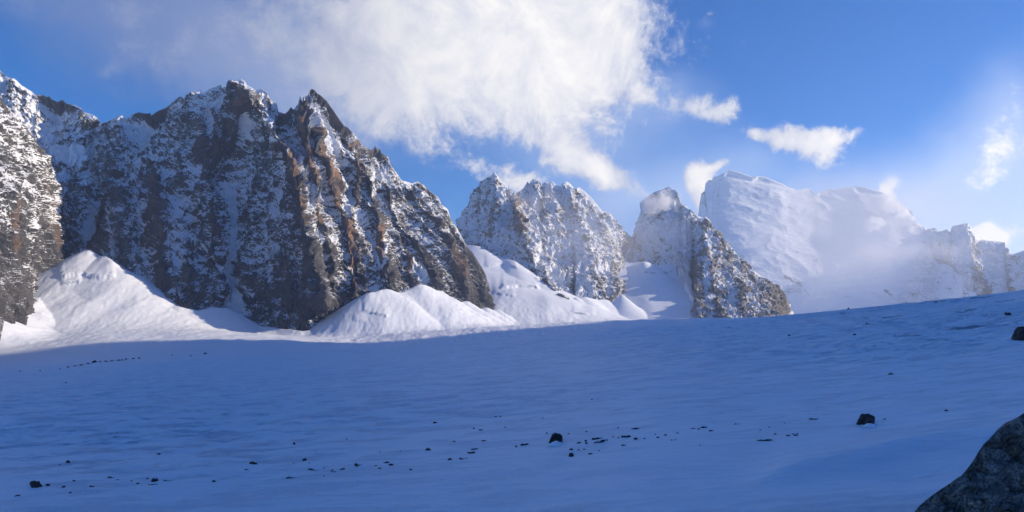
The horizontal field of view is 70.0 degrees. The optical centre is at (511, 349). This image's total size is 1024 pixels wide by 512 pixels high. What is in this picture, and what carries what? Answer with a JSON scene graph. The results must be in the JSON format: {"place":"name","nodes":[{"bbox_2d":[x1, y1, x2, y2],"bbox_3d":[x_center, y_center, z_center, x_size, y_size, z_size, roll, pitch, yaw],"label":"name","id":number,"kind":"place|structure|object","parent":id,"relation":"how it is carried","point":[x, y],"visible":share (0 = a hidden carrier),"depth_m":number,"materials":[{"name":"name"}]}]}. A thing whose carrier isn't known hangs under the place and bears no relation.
{"place":"outdoors","nodes":[
{"label":"outdoors","id":0,"kind":"place"},
{"bbox_2d":[0,98,70,339],"bbox_3d":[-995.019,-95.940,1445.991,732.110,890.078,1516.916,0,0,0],"label":"mountain","id":1,"kind":"structure","parent":0,"point":[35,218],"depth_m":1314.47,"materials":[{"name":"grey stone"}]},
{"bbox_2d":[0,71,494,330],"bbox_3d":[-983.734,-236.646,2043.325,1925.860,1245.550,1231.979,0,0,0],"label":"mountain","id":2,"kind":"structure","parent":0,"point":[308,212],"depth_m":1728.23,"materials":[{"name":"grey stone"}]},
{"bbox_2d":[0,245,1023,511],"bbox_3d":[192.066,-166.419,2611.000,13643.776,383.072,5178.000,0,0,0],"label":"glacier","id":3,"kind":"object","parent":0,"point":[404,381],"visible":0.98,"depth_m":133.93,"materials":[{"name":"white snow"}]},
{"bbox_2d":[30,480,42,487],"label":"stone","id":4,"kind":"object","parent":3,"relation":"on","point":[35,484],"visible":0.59,"depth_m":79.39,"materials":[{"name":"black stone"}]},
{"bbox_2d":[286,474,296,478],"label":"stone","id":5,"kind":"object","parent":3,"relation":"on","point":[291,476],"visible":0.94,"depth_m":77.74,"materials":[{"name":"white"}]},
{"bbox_2d":[309,466,324,470],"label":"stone","id":6,"kind":"object","parent":3,"relation":"on","point":[315,468],"visible":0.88,"depth_m":81.77,"materials":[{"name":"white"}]},
{"bbox_2d":[547,441,562,445],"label":"snow drift","id":7,"kind":"object","parent":3,"relation":"on","point":[555,443],"visible":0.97,"depth_m":86.23,"materials":[{"name":"white snow"}]},
{"bbox_2d":[549,433,562,442],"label":"boulder","id":8,"kind":"object","parent":3,"relation":"on","point":[558,437],"visible":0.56,"depth_m":88.63,"materials":[{"name":"stone"}]},
{"bbox_2d":[594,439,604,442],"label":"stone","id":9,"kind":"object","parent":3,"relation":"on","point":[599,440],"visible":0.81,"depth_m":85.07,"materials":[{"name":"white"}]},
{"bbox_2d":[757,437,771,440],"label":"stone","id":10,"kind":"object","parent":3,"relation":"on","point":[765,439],"visible":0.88,"depth_m":78.50,"materials":[{"name":"white"}]},
{"bbox_2d":[856,413,874,424],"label":"boulder","id":11,"kind":"object","parent":3,"relation":"on","point":[863,419],"visible":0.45,"depth_m":82.45,"materials":[{"name":"stone"}]},
{"bbox_2d":[861,423,875,426],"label":"snow drift","id":12,"kind":"object","parent":3,"relation":"on","point":[869,425],"visible":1,"depth_m":80.40,"materials":[{"name":"white snow"}]},
{"bbox_2d":[915,413,1023,511],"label":"boulder","id":13,"kind":"object","parent":3,"relation":"on","point":[990,478],"visible":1,"depth_m":39.57,"materials":[{"name":"grey stone"}]},
{"bbox_2d":[1011,325,1023,340],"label":"boulder","id":14,"kind":"object","parent":3,"relation":"on","point":[1018,334],"visible":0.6,"depth_m":169.79,"materials":[{"name":"stone"}]},
{"bbox_2d":[0,0,1023,253],"label":"sky","id":15,"kind":"structure","parent":0,"point":[919,104],"materials":[{"name":"blue"}]},
{"bbox_2d":[456,172,640,301],"bbox_3d":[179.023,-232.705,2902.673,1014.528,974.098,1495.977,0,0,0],"label":"mountain","id":16,"kind":"structure","parent":0,"point":[566,236],"depth_m":2661.85,"materials":[{"name":"white snow"}]},
{"bbox_2d":[632,187,793,317],"bbox_3d":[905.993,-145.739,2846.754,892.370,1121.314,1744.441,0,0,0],"label":"mountain","id":17,"kind":"structure","parent":0,"point":[720,278],"depth_m":2761.47,"materials":[{"name":"grey stone"}]},
{"bbox_2d":[698,170,976,313],"bbox_3d":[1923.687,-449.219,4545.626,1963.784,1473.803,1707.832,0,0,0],"label":"mountain","id":18,"kind":"structure","parent":0,"point":[807,250],"depth_m":4532.35,"materials":[{"name":"white snow"}]},
{"bbox_2d":[900,223,1023,302],"bbox_3d":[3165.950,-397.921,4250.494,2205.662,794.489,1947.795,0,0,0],"label":"mountain","id":19,"kind":"structure","parent":0,"point":[983,267],"depth_m":4260.80,"materials":[{"name":"white snow"}]}
]}

